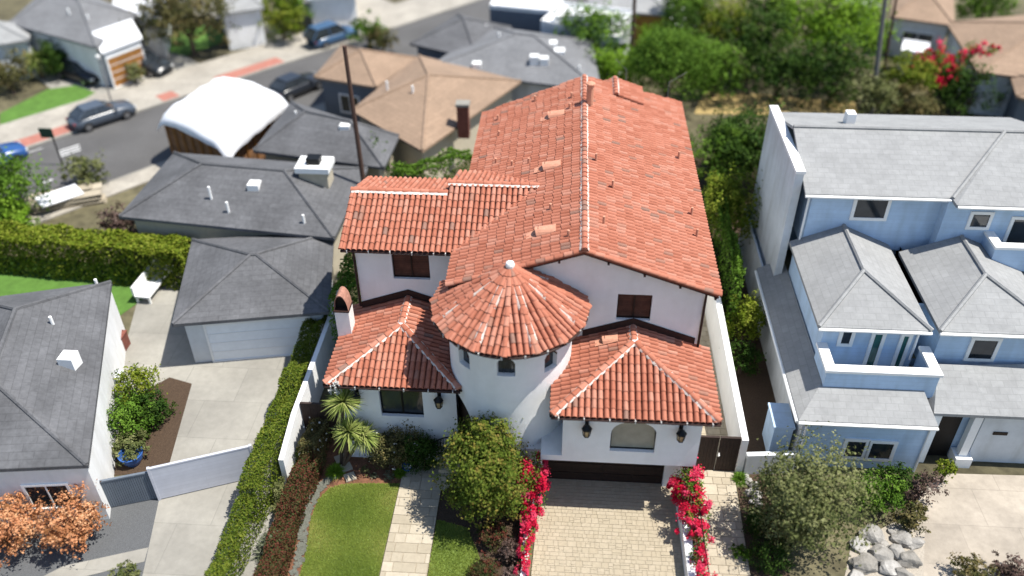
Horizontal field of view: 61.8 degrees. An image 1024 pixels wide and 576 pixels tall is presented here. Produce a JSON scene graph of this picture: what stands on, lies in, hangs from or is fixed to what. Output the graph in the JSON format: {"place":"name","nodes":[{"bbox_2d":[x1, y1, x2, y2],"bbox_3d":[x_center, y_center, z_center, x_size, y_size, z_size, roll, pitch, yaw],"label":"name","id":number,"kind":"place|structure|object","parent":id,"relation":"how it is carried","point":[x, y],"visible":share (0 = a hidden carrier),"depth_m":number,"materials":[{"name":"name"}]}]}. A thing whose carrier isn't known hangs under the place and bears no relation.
{"place":"outdoors","nodes":[
{"label":"outdoors","id":0,"kind":"place"},
{"bbox_2d":[0,85,95,123],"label":"lawn","id":1,"kind":"structure","parent":0,"point":[48,99],"depth_m":63.12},
{"bbox_2d":[0,257,178,314],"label":"lawn","id":2,"kind":"structure","parent":0,"point":[123,296],"depth_m":45.12,"materials":[{"name":"plant"}]},
{"bbox_2d":[0,219,190,290],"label":"hedge","id":3,"kind":"object","parent":2,"relation":"on","point":[28,237],"visible":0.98,"depth_m":44.46,"materials":[{"name":"green plant"}]},
{"bbox_2d":[114,377,191,475],"bbox_3d":[-15.906,5.847,36.919,3.193,0.001,5.747,-4,37,-5],"label":"garden bed","id":4,"kind":"object","parent":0,"point":[162,440],"visible":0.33,"depth_m":36.53,"materials":[{"name":"soil"}]},
{"bbox_2d":[106,388,158,443],"bbox_3d":[-16.119,5.318,35.820,2.365,2.258,2.562,-18,40,-22],"label":"shrub","id":5,"kind":"object","parent":4,"relation":"on","point":[118,412],"visible":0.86,"depth_m":35.44,"materials":[{"name":"green plant"}]},
{"bbox_2d":[111,361,167,414],"bbox_3d":[-16.178,4.306,37.026,2.347,2.428,2.471,-30,46,-33],"label":"shrub","id":6,"kind":"object","parent":4,"relation":"on","point":[137,374],"visible":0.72,"depth_m":36.82,"materials":[{"name":"green plant"}]},
{"bbox_2d":[15,103,325,230],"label":"sidewalk","id":7,"kind":"structure","parent":0,"point":[125,183],"depth_m":53.12,"materials":[{"name":"concrete"}]},
{"bbox_2d":[0,0,473,146],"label":"sidewalk","id":8,"kind":"structure","parent":0,"point":[180,82],"depth_m":67.27,"materials":[{"name":"concrete"}]},
{"bbox_2d":[0,0,587,213],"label":"road","id":9,"kind":"structure","parent":0,"point":[136,142],"depth_m":58.84,"materials":[{"name":"asphalt"}]},
{"bbox_2d":[65,99,136,131],"bbox_3d":[-28.845,-12.359,60.048,2.020,1.445,4.500,31,47,35],"label":"parked car","id":10,"kind":"object","parent":9,"relation":"on","point":[89,116],"visible":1,"depth_m":59.31,"materials":[{"name":"paint"}]},
{"bbox_2d":[268,72,321,101],"bbox_3d":[-16.057,-15.246,63.772,2.020,1.445,4.500,26,44,31],"label":"parked car","id":11,"kind":"object","parent":9,"relation":"on","point":[289,86],"visible":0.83,"depth_m":62.89,"materials":[{"name":"paint"}]},
{"bbox_2d":[299,482,399,575],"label":"lawn","id":12,"kind":"structure","parent":0,"point":[335,534],"depth_m":32.35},
{"bbox_2d":[427,519,480,575],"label":"grass","id":13,"kind":"structure","parent":0,"point":[438,551],"depth_m":31.58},
{"bbox_2d":[0,0,1023,575],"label":"ground","id":14,"kind":"structure","parent":0,"point":[806,562],"depth_m":53.38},
{"bbox_2d":[0,47,35,94],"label":"garden tree","id":15,"kind":"object","parent":14,"relation":"on","point":[12,77],"visible":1,"depth_m":63.44,"materials":[{"name":"green plant"}]},
{"bbox_2d":[0,21,38,78],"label":"neighbour house","id":16,"kind":"structure","parent":14,"relation":"on","point":[12,34],"depth_m":65.27,"materials":[{"name":"grey stone"}]},
{"bbox_2d":[0,146,62,214],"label":"garden tree","id":17,"kind":"object","parent":14,"relation":"on","point":[17,182],"visible":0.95,"depth_m":48.93,"materials":[{"name":"green plant"}]},
{"bbox_2d":[0,278,125,522],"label":"neighbour house","id":18,"kind":"structure","parent":14,"relation":"on","point":[62,354],"depth_m":33.45,"materials":[{"name":"grey"}]},
{"bbox_2d":[20,482,77,510],"bbox_3d":[-17.223,7.783,31.895,1.700,1.400,0.110,-2,37,-2],"label":"window","id":19,"kind":"structure","parent":18,"relation":"in","point":[53,488],"depth_m":31.75,"materials":[{"name":"clear glass"}]},
{"bbox_2d":[23,182,106,215],"bbox_3d":[-26.794,-5.331,51.277,4.501,0.760,2.349,-16,40,-19],"label":"material pile","id":20,"kind":"object","parent":14,"relation":"on","point":[73,195],"visible":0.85,"depth_m":50.99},
{"bbox_2d":[8,0,137,86],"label":"neighbour house","id":21,"kind":"structure","parent":14,"relation":"on","point":[70,26],"depth_m":65.58,"materials":[{"name":"grey"}]},
{"bbox_2d":[0,498,158,575],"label":"gravel bed","id":22,"kind":"object","parent":14,"relation":"on","point":[130,528],"visible":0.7,"depth_m":31.90,"materials":[{"name":"gravel"}]},
{"bbox_2d":[0,490,40,567],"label":"garden tree","id":23,"kind":"object","parent":22,"relation":"on","point":[10,513],"visible":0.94,"depth_m":30.83,"materials":[{"name":"orange plant"}]},
{"bbox_2d":[28,481,111,558],"bbox_3d":[-16.127,8.554,31.288,2.713,2.551,2.759,-20,41,-24],"label":"garden tree","id":24,"kind":"object","parent":22,"relation":"on","point":[73,533],"visible":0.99,"depth_m":30.91,"materials":[{"name":"orange plant"}]},
{"bbox_2d":[45,548,147,575],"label":"planter edge","id":25,"kind":"object","parent":22,"relation":"on","point":[93,566],"visible":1,"depth_m":31.24,"materials":[{"name":"concrete"}]},
{"bbox_2d":[99,471,157,506],"bbox_3d":[-14.900,7.807,33.007,2.122,1.600,0.120,-9,38,-12],"label":"slat fence","id":26,"kind":"object","parent":22,"relation":"on","point":[127,489],"visible":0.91,"depth_m":32.98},
{"bbox_2d":[54,148,109,186],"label":"garden tree","id":27,"kind":"object","parent":14,"relation":"on","point":[86,173],"visible":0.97,"depth_m":52.49,"materials":[{"name":"green plant"}]},
{"bbox_2d":[35,53,198,93],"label":"forecourt","id":28,"kind":"structure","parent":14,"relation":"on","point":[178,61],"depth_m":66.36,"materials":[{"name":"concrete"}]},
{"bbox_2d":[92,19,146,88],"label":"garage wing","id":29,"kind":"structure","parent":28,"relation":"on","point":[120,47],"depth_m":64.75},
{"bbox_2d":[105,45,146,88],"bbox_3d":[-29.315,-16.895,65.308,0.110,2.400,3.200,21,42,26],"label":"garage door","id":30,"kind":"structure","parent":29,"relation":"in","point":[116,63],"depth_m":64.98,"materials":[{"name":"orange wood"}]},
{"bbox_2d":[112,0,171,57],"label":"neighbour house","id":31,"kind":"structure","parent":14,"relation":"on","point":[155,47],"depth_m":69.63,"materials":[{"name":"white"}]},
{"bbox_2d":[119,0,240,55],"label":"garden tree","id":32,"kind":"object","parent":14,"relation":"on","point":[167,9],"visible":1,"depth_m":67.14,"materials":[{"name":"green plant"}]},
{"bbox_2d":[157,77,288,159],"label":"house under work","id":33,"kind":"structure","parent":14,"relation":"on","point":[228,117],"depth_m":53.17,"materials":[{"name":"white wood"}]},
{"bbox_2d":[124,270,332,575],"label":"concrete drive","id":34,"kind":"structure","parent":14,"relation":"on","point":[228,404],"depth_m":37.08,"materials":[{"name":"concrete"}]},
{"bbox_2d":[146,444,254,500],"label":"driveway gate","id":35,"kind":"structure","parent":34,"relation":"on","point":[183,476],"depth_m":33.41,"materials":[{"name":"metal"}]},
{"bbox_2d":[171,235,333,362],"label":"detached garage","id":36,"kind":"structure","parent":34,"relation":"on","point":[250,297],"depth_m":39.67,"materials":[{"name":"grey"}]},
{"bbox_2d":[202,316,315,361],"bbox_3d":[-11.636,2.385,39.653,4.800,2.300,0.110,-5,37,-6],"label":"garage door","id":37,"kind":"structure","parent":36,"relation":"in","point":[257,339],"depth_m":39.57,"materials":[{"name":"metal"}]},
{"bbox_2d":[183,0,292,47],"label":"forecourt","id":38,"kind":"structure","parent":14,"relation":"on","point":[267,29],"depth_m":74.57,"materials":[{"name":"concrete"}]},
{"bbox_2d":[218,0,265,50],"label":"neighbour house","id":39,"kind":"structure","parent":38,"relation":"on","point":[247,19],"depth_m":70.34,"materials":[{"name":"paint"}]},
{"bbox_2d":[118,151,367,282],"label":"neighbour house","id":40,"kind":"structure","parent":14,"relation":"on","point":[198,196],"depth_m":44.66,"materials":[{"name":"grey"}]},
{"bbox_2d":[204,315,327,575],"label":"hedge","id":41,"kind":"object","parent":14,"relation":"on","point":[261,458],"visible":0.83,"depth_m":32.83,"materials":[{"name":"green plant"}]},
{"bbox_2d":[256,0,307,40],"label":"garden tree","id":42,"kind":"object","parent":14,"relation":"on","point":[285,16],"visible":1,"depth_m":70.88,"materials":[{"name":"green plant"}]},
{"bbox_2d":[278,279,345,483],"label":"boundary wall","id":43,"kind":"structure","parent":14,"relation":"on","point":[311,389],"depth_m":36.40,"materials":[{"name":"white paint"}]},
{"bbox_2d":[253,100,398,177],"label":"neighbour house","id":44,"kind":"structure","parent":14,"relation":"on","point":[295,132],"depth_m":49.85,"materials":[{"name":"grey"}]},
{"bbox_2d":[302,20,358,48],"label":"parked car","id":45,"kind":"object","parent":14,"relation":"on","point":[325,34],"visible":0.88,"depth_m":70.81,"materials":[{"name":"paint"}]},
{"bbox_2d":[266,438,404,575],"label":"planting bed","id":46,"kind":"object","parent":14,"relation":"on","point":[357,463],"visible":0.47,"depth_m":34.60,"materials":[{"name":"brown soil"}]},
{"bbox_2d":[253,452,323,575],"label":"hedge","id":47,"kind":"object","parent":46,"relation":"on","point":[296,502],"visible":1,"depth_m":32.04,"materials":[{"name":"red plant"}]},
{"bbox_2d":[296,416,331,470],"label":"shrub","id":48,"kind":"object","parent":46,"relation":"on","point":[312,440],"visible":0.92,"depth_m":34.69,"materials":[{"name":"green plant"}]},
{"bbox_2d":[289,471,341,575],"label":"slate chips","id":49,"kind":"object","parent":46,"relation":"on","point":[301,545],"visible":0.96,"depth_m":32.47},
{"bbox_2d":[321,378,363,463],"bbox_3d":[-6.451,5.419,33.517,1.780,4.733,1.765,2,37,3],"label":"yucca","id":50,"kind":"object","parent":46,"relation":"on","point":[342,402],"visible":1,"depth_m":32.52,"materials":[{"name":"green plant"}]},
{"bbox_2d":[329,414,379,465],"bbox_3d":[-6.126,6.276,33.756,2.126,3.116,1.737,2,37,3],"label":"yucca","id":51,"kind":"object","parent":46,"relation":"on","point":[358,432],"visible":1,"depth_m":33.22,"materials":[{"name":"green plant"}]},
{"bbox_2d":[364,431,411,470],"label":"flowering shrub","id":52,"kind":"object","parent":46,"relation":"on","point":[382,456],"visible":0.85,"depth_m":33.89,"materials":[{"name":"green plant"}]},
{"bbox_2d":[327,253,361,344],"bbox_3d":[-7.208,-0.132,41.029,1.253,4.723,8.016,2,37,3],"label":"hedge","id":53,"kind":"object","parent":14,"relation":"on","point":[348,285],"visible":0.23,"depth_m":38.38,"materials":[{"name":"green plant"}]},
{"bbox_2d":[297,0,393,14],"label":"forecourt","id":54,"kind":"structure","parent":14,"relation":"on","point":[363,6],"depth_m":79.82,"materials":[{"name":"concrete"}]},
{"bbox_2d":[306,0,357,26],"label":"neighbour house","id":55,"kind":"structure","parent":54,"relation":"on","point":[341,12],"depth_m":73.64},
{"bbox_2d":[313,44,416,121],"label":"neighbour house","id":56,"kind":"structure","parent":14,"relation":"on","point":[371,71],"depth_m":58.97,"materials":[{"name":"brown"}]},
{"bbox_2d":[380,477,440,575],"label":"walkway","id":57,"kind":"structure","parent":14,"relation":"on","point":[408,548],"depth_m":32.39,"materials":[{"name":"stone"}]},
{"bbox_2d":[393,427,446,474],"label":"flowering shrub","id":58,"kind":"object","parent":14,"relation":"on","point":[428,450],"visible":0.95,"depth_m":33.85,"materials":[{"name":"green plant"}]},
{"bbox_2d":[388,146,471,178],"bbox_3d":[-4.228,-5.216,47.601,5.030,4.881,1.446,-18,40,-22],"label":"hedge","id":59,"kind":"object","parent":14,"relation":"on","point":[422,164],"visible":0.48,"depth_m":46.35,"materials":[{"name":"green plant"}]},
{"bbox_2d":[355,54,521,178],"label":"neighbour house","id":60,"kind":"structure","parent":14,"relation":"on","point":[423,107],"depth_m":54.01,"materials":[{"name":"brown"}]},
{"bbox_2d":[410,13,511,59],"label":"neighbour house","id":61,"kind":"structure","parent":14,"relation":"on","point":[457,31],"depth_m":63.88,"materials":[{"name":"grey"}]},
{"bbox_2d":[427,486,523,575],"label":"tree bed","id":62,"kind":"object","parent":14,"relation":"on","point":[447,514],"visible":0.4,"depth_m":32.59,"materials":[{"name":"soil"}]},
{"bbox_2d":[428,410,541,528],"bbox_3d":[-0.804,6.815,31.736,4.193,4.614,3.819,29,46,33],"label":"garden tree","id":63,"kind":"object","parent":62,"relation":"on","point":[486,460],"visible":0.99,"depth_m":30.89,"materials":[{"name":"green plant"}]},
{"bbox_2d":[439,24,598,100],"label":"neighbour house","id":64,"kind":"structure","parent":14,"relation":"on","point":[534,62],"depth_m":59.99,"materials":[{"name":"grey"}]},
{"bbox_2d":[322,74,722,487],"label":"spanish house","id":65,"kind":"structure","parent":14,"relation":"on","point":[543,272],"depth_m":32.61,"materials":[{"name":"tile"}]},
{"bbox_2d":[380,390,423,414],"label":"window","id":66,"kind":"structure","parent":65,"relation":"in","point":[397,402],"depth_m":33.54,"materials":[{"name":"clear glass"}]},
{"bbox_2d":[392,254,429,277],"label":"window","id":67,"kind":"structure","parent":65,"relation":"in","point":[403,265],"depth_m":34.39,"materials":[{"name":"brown wood"}]},
{"bbox_2d":[544,460,663,483],"bbox_3d":[3.558,6.862,33.599,4.790,2.200,0.095,2,37,3],"label":"garage door","id":68,"kind":"structure","parent":65,"relation":"in","point":[575,470],"depth_m":33.85,"materials":[{"name":"brown wood"}]},
{"bbox_2d":[610,423,655,449],"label":"window","id":69,"kind":"structure","parent":65,"relation":"in","point":[625,435],"depth_m":31.51,"materials":[{"name":"grey glass"}]},
{"bbox_2d":[616,294,651,318],"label":"window","id":70,"kind":"structure","parent":65,"relation":"in","point":[628,306],"depth_m":32.21,"materials":[{"name":"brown wood"}]},
{"bbox_2d":[490,0,565,32],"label":"flat roofed house","id":71,"kind":"structure","parent":14,"relation":"on","point":[526,15],"depth_m":69.34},
{"bbox_2d":[513,445,551,575],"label":"bougainvillea","id":72,"kind":"object","parent":14,"relation":"on","point":[544,485],"visible":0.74,"depth_m":31.59,"materials":[{"name":"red plant"}]},
{"bbox_2d":[541,1,631,78],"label":"flat roofed house","id":73,"kind":"structure","parent":14,"relation":"on","point":[550,21],"depth_m":66.15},
{"bbox_2d":[552,0,640,69],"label":"garden tree","id":74,"kind":"object","parent":14,"relation":"on","point":[596,15],"visible":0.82,"depth_m":63.57,"materials":[{"name":"green plant"}]},
{"bbox_2d":[584,39,643,81],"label":"garden tree","id":75,"kind":"object","parent":14,"relation":"on","point":[609,62],"visible":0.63,"depth_m":60.69,"materials":[{"name":"green plant"}]},
{"bbox_2d":[587,0,671,50],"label":"neighbour house","id":76,"kind":"structure","parent":14,"relation":"on","point":[647,11],"depth_m":69.21,"materials":[{"name":"paint"}]},
{"bbox_2d":[612,16,725,107],"bbox_3d":[10.788,-15.312,59.092,7.730,6.952,7.566,20,42,25],"label":"garden tree","id":77,"kind":"object","parent":14,"relation":"on","point":[682,52],"visible":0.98,"depth_m":57.89,"materials":[{"name":"green plant"}]},
{"bbox_2d":[666,457,717,575],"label":"bougainvillea","id":78,"kind":"object","parent":14,"relation":"on","point":[700,526],"visible":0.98,"depth_m":31.41,"materials":[{"name":"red plant"}]},
{"bbox_2d":[703,295,748,472],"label":"boundary wall","id":79,"kind":"structure","parent":14,"relation":"on","point":[726,378],"depth_m":37.05,"materials":[{"name":"white paint"}]},
{"bbox_2d":[696,435,741,470],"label":"side gate","id":80,"kind":"structure","parent":79,"relation":"attached to","point":[728,452],"depth_m":33.96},
{"bbox_2d":[693,0,760,60],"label":"garden tree","id":81,"kind":"object","parent":14,"relation":"on","point":[718,15],"visible":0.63,"depth_m":65.33,"materials":[{"name":"green plant"}]},
{"bbox_2d":[694,157,775,451],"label":"side yard","id":82,"kind":"structure","parent":14,"relation":"on","point":[756,392],"depth_m":38.66,"materials":[{"name":"soil"}]},
{"bbox_2d":[688,119,754,183],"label":"garden tree","id":83,"kind":"object","parent":82,"relation":"on","point":[710,162],"visible":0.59,"depth_m":50.23,"materials":[{"name":"green plant"}]},
{"bbox_2d":[704,170,745,341],"bbox_3d":[10.566,-1.865,43.324,0.801,4.550,9.402,1,37,2],"label":"hedge","id":84,"kind":"object","parent":82,"relation":"on","point":[730,241],"visible":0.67,"depth_m":41.12,"materials":[{"name":"green plant"}]},
{"bbox_2d":[700,158,762,262],"bbox_3d":[11.668,-3.909,44.423,4.210,6.370,4.088,9,38,13],"label":"garden tree","id":85,"kind":"object","parent":82,"relation":"on","point":[736,197],"visible":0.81,"depth_m":43.72,"materials":[{"name":"green plant"}]},
{"bbox_2d":[691,93,790,190],"bbox_3d":[14.614,-8.909,51.297,7.928,6.073,7.542,2,37,3],"label":"garden tree","id":86,"kind":"object","parent":82,"relation":"on","point":[738,121],"visible":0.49,"depth_m":50.05,"materials":[{"name":"green plant"}]},
{"bbox_2d":[725,289,766,343],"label":"garden tree","id":87,"kind":"object","parent":82,"relation":"on","point":[745,319],"visible":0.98,"depth_m":39.35,"materials":[{"name":"green plant"}]},
{"bbox_2d":[762,403,795,450],"bbox_3d":[10.929,5.872,35.181,0.850,1.800,1.400,2,37,3],"label":"storage cabinet","id":88,"kind":"object","parent":82,"relation":"on","point":[779,419],"visible":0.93,"depth_m":34.69,"materials":[{"name":"blue"}]},
{"bbox_2d":[710,0,799,80],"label":"garden tree","id":89,"kind":"object","parent":14,"relation":"on","point":[748,28],"visible":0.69,"depth_m":62.10,"materials":[{"name":"green plant"}]},
{"bbox_2d":[737,473,789,575],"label":"planting strip","id":90,"kind":"object","parent":14,"relation":"on","point":[748,538],"visible":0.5,"depth_m":31.98,"materials":[{"name":"soil"}]},
{"bbox_2d":[749,532,795,575],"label":"shrub","id":91,"kind":"object","parent":90,"relation":"on","point":[767,552],"visible":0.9,"depth_m":30.59,"materials":[{"name":"green plant"}]},
{"bbox_2d":[733,420,887,569],"bbox_3d":[10.964,7.493,30.796,4.988,4.545,4.999,-27,45,-31],"label":"garden tree","id":92,"kind":"object","parent":14,"relation":"on","point":[809,500],"visible":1,"depth_m":29.90,"materials":[{"name":"green plant"}]},
{"bbox_2d":[750,0,903,76],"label":"garden tree","id":93,"kind":"object","parent":14,"relation":"on","point":[848,14],"visible":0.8,"depth_m":62.82,"materials":[{"name":"green plant"}]},
{"bbox_2d":[788,26,889,109],"bbox_3d":[22.854,-15.486,60.541,7.264,5.412,6.605,-24,43,-28],"label":"garden tree","id":94,"kind":"object","parent":14,"relation":"on","point":[832,72],"visible":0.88,"depth_m":59.46,"materials":[{"name":"green plant"}]},
{"bbox_2d":[830,70,902,113],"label":"garden tree","id":95,"kind":"object","parent":14,"relation":"on","point":[876,87],"visible":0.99,"depth_m":57.67,"materials":[{"name":"green plant"}]},
{"bbox_2d":[738,105,1023,471],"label":"blue house","id":96,"kind":"structure","parent":14,"relation":"on","point":[901,237],"depth_m":35.98,"materials":[{"name":"paint"}]},
{"bbox_2d":[849,199,891,220],"bbox_3d":[15.584,-3.447,37.154,1.586,1.177,0.090,2,37,3],"label":"window","id":97,"kind":"structure","parent":96,"relation":"in","point":[863,210],"depth_m":37.19,"materials":[{"name":"clear glass"}]},
{"bbox_2d":[927,416,962,455],"bbox_3d":[17.407,5.840,34.499,0.950,2.600,0.075,2,37,3],"label":"door","id":98,"kind":"structure","parent":96,"relation":"in","point":[940,445],"depth_m":34.56,"materials":[{"name":"black metal"}]},
{"bbox_2d":[963,337,1003,361],"bbox_3d":[18.776,2.445,34.108,1.181,1.246,0.090,2,37,3],"label":"window","id":99,"kind":"structure","parent":96,"relation":"in","point":[979,349],"depth_m":34.10,"materials":[{"name":"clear glass"}]},
{"bbox_2d":[849,460,912,516],"bbox_3d":[13.850,7.714,32.615,2.211,1.976,2.261,2,37,3],"label":"shrub","id":100,"kind":"object","parent":14,"relation":"on","point":[884,493],"visible":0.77,"depth_m":32.08,"materials":[{"name":"green plant"}]},
{"bbox_2d":[878,46,945,106],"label":"garden tree","id":101,"kind":"object","parent":14,"relation":"on","point":[927,77],"visible":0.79,"depth_m":58.95,"materials":[{"name":"green plant"}]},
{"bbox_2d":[879,79,946,115],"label":"garden tree","id":102,"kind":"object","parent":14,"relation":"on","point":[925,102],"visible":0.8,"depth_m":58.00,"materials":[{"name":"green plant"}]},
{"bbox_2d":[888,0,954,56],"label":"neighbour house","id":103,"kind":"structure","parent":14,"relation":"on","point":[926,20],"depth_m":67.59,"materials":[{"name":"brown"}]},
{"bbox_2d":[902,37,967,97],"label":"flowering tree","id":104,"kind":"object","parent":14,"relation":"on","point":[938,53],"visible":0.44,"depth_m":59.64,"materials":[{"name":"red plant"}]},
{"bbox_2d":[922,55,1010,115],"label":"garden tree","id":105,"kind":"object","parent":14,"relation":"on","point":[950,89],"visible":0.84,"depth_m":58.99,"materials":[{"name":"green plant"}]},
{"bbox_2d":[916,473,1023,575],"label":"concrete drive","id":106,"kind":"structure","parent":14,"relation":"on","point":[982,515],"depth_m":32.58,"materials":[{"name":"concrete"}]},
{"bbox_2d":[942,15,1023,116],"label":"neighbour house","id":107,"kind":"structure","parent":14,"relation":"on","point":[1006,33],"depth_m":60.68,"materials":[{"name":"brown"}]},
{"bbox_2d":[954,0,1023,18],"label":"garden tree","id":108,"kind":"object","parent":14,"relation":"on","point":[976,6],"visible":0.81,"depth_m":71.30,"materials":[{"name":"green plant"}]},
{"bbox_2d":[531,478,684,575],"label":"driveway","id":109,"kind":"structure","parent":0,"point":[586,563],"depth_m":32.23,"materials":[{"name":"stone"}]},
{"bbox_2d":[692,469,749,575],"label":"side path","id":110,"kind":"structure","parent":0,"point":[724,534],"depth_m":32.42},
{"bbox_2d":[695,91,858,114],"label":"dry lawn","id":111,"kind":"structure","parent":0,"point":[706,105],"depth_m":62.10,"materials":[{"name":"plant"}]},
{"bbox_2d":[686,37,755,98],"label":"garden tree","id":112,"kind":"object","parent":111,"relation":"on","point":[734,60],"visible":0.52,"depth_m":60.81,"materials":[{"name":"green plant"}]},
{"bbox_2d":[736,31,832,108],"bbox_3d":[19.142,-15.805,61.118,6.283,5.255,6.224,-7,37,-9],"label":"garden tree","id":113,"kind":"object","parent":111,"relation":"on","point":[782,67],"visible":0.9,"depth_m":60.35,"materials":[{"name":"green plant"}]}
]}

